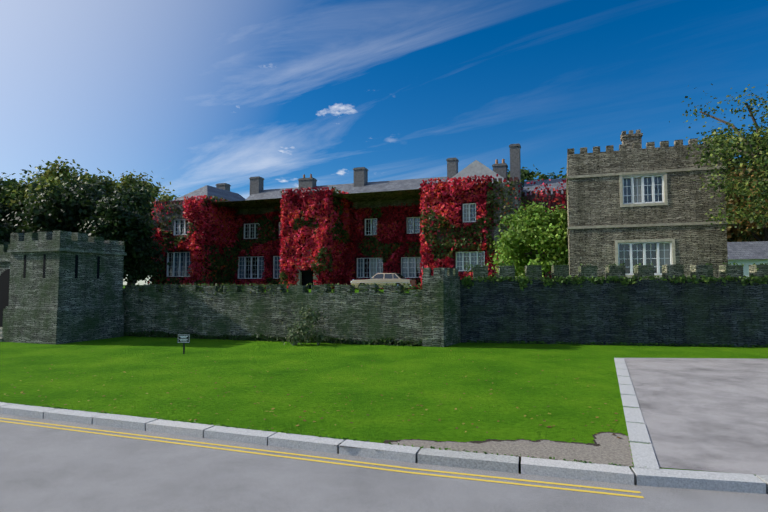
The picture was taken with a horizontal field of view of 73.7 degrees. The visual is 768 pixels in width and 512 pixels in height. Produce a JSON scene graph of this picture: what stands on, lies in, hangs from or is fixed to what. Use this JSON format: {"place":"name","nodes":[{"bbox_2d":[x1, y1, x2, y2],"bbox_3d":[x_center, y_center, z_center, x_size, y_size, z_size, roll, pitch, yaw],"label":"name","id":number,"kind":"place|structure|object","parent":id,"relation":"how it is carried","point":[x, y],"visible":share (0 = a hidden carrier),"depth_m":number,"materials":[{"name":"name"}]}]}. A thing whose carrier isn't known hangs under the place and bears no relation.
{"place":"outdoors","nodes":[
{"label":"outdoors","id":0,"kind":"place"},
{"bbox_2d":[123,286,420,292],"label":"forecourt ground","id":1,"kind":"structure","parent":0,"point":[357,291],"depth_m":38.54,"materials":[{"name":"grey plant"}]},
{"bbox_2d":[0,177,31,244],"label":"tree","id":2,"kind":"object","parent":1,"relation":"on","point":[6,230],"visible":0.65,"depth_m":37.41,"materials":[{"name":"green plant"}]},
{"bbox_2d":[0,173,37,235],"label":"tree","id":3,"kind":"object","parent":1,"relation":"on","point":[5,186],"visible":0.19,"depth_m":47.96,"materials":[{"name":"green plant"}]},
{"bbox_2d":[10,159,87,188],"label":"tree","id":4,"kind":"object","parent":1,"relation":"on","point":[72,177],"visible":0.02,"depth_m":55.87,"materials":[{"name":"green plant"}]},
{"bbox_2d":[0,152,120,238],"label":"tree","id":5,"kind":"object","parent":1,"relation":"on","point":[62,175],"visible":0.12,"depth_m":48.03,"materials":[{"name":"green plant"}]},
{"bbox_2d":[10,176,112,234],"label":"tree","id":6,"kind":"object","parent":1,"relation":"on","point":[54,210],"visible":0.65,"depth_m":42.08,"materials":[{"name":"green plant"}]},
{"bbox_2d":[77,191,157,267],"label":"tree","id":7,"kind":"object","parent":1,"relation":"on","point":[121,221],"visible":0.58,"depth_m":40.20,"materials":[{"name":"green plant"}]},
{"bbox_2d":[81,179,169,284],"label":"tree","id":8,"kind":"object","parent":1,"relation":"on","point":[138,194],"visible":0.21,"depth_m":45.60,"materials":[{"name":"green plant"}]},
{"bbox_2d":[123,215,164,283],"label":"tree","id":9,"kind":"object","parent":1,"relation":"on","point":[141,268],"visible":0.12,"depth_m":43.12,"materials":[{"name":"green plant"}]},
{"bbox_2d":[109,171,180,237],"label":"tree","id":10,"kind":"object","parent":1,"relation":"on","point":[126,180],"visible":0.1,"depth_m":60.21,"materials":[{"name":"green plant"}]},
{"bbox_2d":[351,273,417,289],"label":"classic car","id":11,"kind":"object","parent":1,"relation":"on","point":[381,279],"visible":0.6,"depth_m":41.41,"materials":[{"name":"beige paint"}]},
{"bbox_2d":[487,198,568,279],"bbox_3d":[10.355,-0.549,33.782,7.692,6.455,7.484,0,-3,-1],"label":"bush","id":12,"kind":"object","parent":1,"relation":"on","point":[538,229],"visible":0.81,"depth_m":32.52,"materials":[{"name":"green plant"}]},
{"bbox_2d":[507,164,558,186],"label":"tree","id":13,"kind":"object","parent":1,"relation":"on","point":[527,175],"depth_m":71.28,"materials":[{"name":"green plant"}]},
{"bbox_2d":[559,167,566,178],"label":"tree","id":14,"kind":"object","parent":1,"relation":"on","point":[563,176],"depth_m":69.12,"materials":[{"name":"green plant"}]},
{"bbox_2d":[669,84,767,233],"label":"tree","id":15,"kind":"object","parent":1,"relation":"on","point":[726,140],"visible":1,"depth_m":21.14,"materials":[{"name":"green plant"}]},
{"bbox_2d":[713,130,767,241],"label":"tree","id":16,"kind":"object","parent":1,"relation":"on","point":[735,162],"depth_m":50.62,"materials":[{"name":"green plant"}]},
{"bbox_2d":[726,161,767,241],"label":"autumn tree","id":17,"kind":"object","parent":1,"relation":"on","point":[734,234],"visible":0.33,"depth_m":41.08,"materials":[{"name":"green plant"}]},
{"bbox_2d":[727,241,767,276],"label":"outbuilding","id":18,"kind":"structure","parent":1,"relation":"on","point":[746,254],"depth_m":37.23,"materials":[{"name":"white paint"}]},
{"bbox_2d":[152,177,566,288],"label":"house walls","id":19,"kind":"structure","parent":0,"point":[381,199],"depth_m":49.33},
{"bbox_2d":[167,203,484,278],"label":"house windows","id":20,"kind":"structure","parent":19,"relation":"in","point":[248,267],"depth_m":51.65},
{"bbox_2d":[147,174,566,288],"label":"house ivy","id":21,"kind":"object","parent":19,"relation":"attached to","point":[339,226],"visible":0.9,"depth_m":49.14,"materials":[{"name":"red plant"}]},
{"bbox_2d":[172,160,565,201],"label":"house roof","id":22,"kind":"structure","parent":19,"relation":"on","point":[476,168],"depth_m":54.44,"materials":[{"name":"grey tile"}]},
{"bbox_2d":[216,143,520,194],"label":"chimneys","id":23,"kind":"object","parent":22,"relation":"on","point":[360,179],"visible":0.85,"depth_m":50.20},
{"bbox_2d":[0,336,767,474],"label":"lawn","id":24,"kind":"structure","parent":0,"point":[141,363],"depth_m":12.56,"materials":[{"name":"green plant"}]},
{"bbox_2d":[0,244,10,341],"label":"gateway wall","id":25,"kind":"structure","parent":24,"relation":"on","point":[5,255],"depth_m":24.57,"materials":[{"name":"stone"}]},
{"bbox_2d":[2,230,126,344],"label":"gate tower","id":26,"kind":"structure","parent":24,"relation":"on","point":[65,286],"depth_m":21.92,"materials":[{"name":"stone"}]},
{"bbox_2d":[177,334,189,353],"bbox_3d":[-7.081,3.112,18.116,0.470,0.700,0.062,0,-3,7],"label":"lawn sign","id":27,"kind":"object","parent":24,"relation":"on","point":[183,338],"visible":1,"depth_m":18.10,"materials":[{"name":"white metal"}]},
{"bbox_2d":[122,285,421,345],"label":"wall","id":28,"kind":"structure","parent":24,"relation":"on","point":[370,315],"depth_m":22.39,"materials":[{"name":"stone"}]},
{"bbox_2d":[123,262,767,345],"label":"wall ivy plants","id":29,"kind":"object","parent":24,"relation":"on","point":[295,338],"depth_m":21.13,"materials":[{"name":"green plant"}]},
{"bbox_2d":[0,414,767,511],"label":"road","id":30,"kind":"structure","parent":0,"point":[44,469],"depth_m":6.59,"materials":[{"name":"grey asphalt"}]},
{"bbox_2d":[0,418,643,497],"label":"yellow road lines","id":31,"kind":"object","parent":30,"relation":"on","point":[343,460],"depth_m":7.35,"materials":[{"name":"paint"}]},
{"bbox_2d":[0,0,767,284],"label":"sky","id":32,"kind":"structure","parent":0,"point":[194,95],"materials":[{"name":"blue"}]},
{"bbox_2d":[123,285,755,484],"bbox_3d":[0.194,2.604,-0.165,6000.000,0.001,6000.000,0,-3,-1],"label":"terrain","id":33,"kind":"structure","parent":0,"point":[519,459],"depth_m":7.33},
{"bbox_2d":[0,402,767,493],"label":"kerb","id":34,"kind":"structure","parent":33,"relation":"on","point":[713,481],"depth_m":7.39,"materials":[{"name":"concrete"}]},
{"bbox_2d":[460,264,767,346],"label":"wall","id":35,"kind":"structure","parent":33,"relation":"on","point":[648,310],"depth_m":20.82,"materials":[{"name":"stone"}]},
{"bbox_2d":[422,268,460,346],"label":"pier wall","id":36,"kind":"structure","parent":0,"point":[441,326],"depth_m":20.32,"materials":[{"name":"grey stone"}]},
{"bbox_2d":[334,432,633,466],"bbox_3d":[1.489,2.876,7.667,4.949,0.001,1.672,0,-3,-1],"label":"earth patch","id":37,"kind":"object","parent":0,"point":[605,447],"depth_m":7.69,"materials":[{"name":"grey gravel"}]},
{"bbox_2d":[566,129,727,279],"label":"tower building","id":38,"kind":"structure","parent":0,"point":[600,220],"depth_m":25.38,"materials":[{"name":"stone"}]},
{"bbox_2d":[615,172,675,277],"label":"windows","id":39,"kind":"structure","parent":38,"relation":"in","point":[649,189],"depth_m":25.42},
{"bbox_2d":[624,358,767,474],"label":"drive pavement","id":40,"kind":"structure","parent":0,"point":[706,414],"depth_m":9.95,"materials":[{"name":"grey concrete"}]},
{"bbox_2d":[614,358,659,469],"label":"drive kerb","id":41,"kind":"structure","parent":40,"relation":"on","point":[643,455],"depth_m":8.90,"materials":[{"name":"concrete"}]}
]}

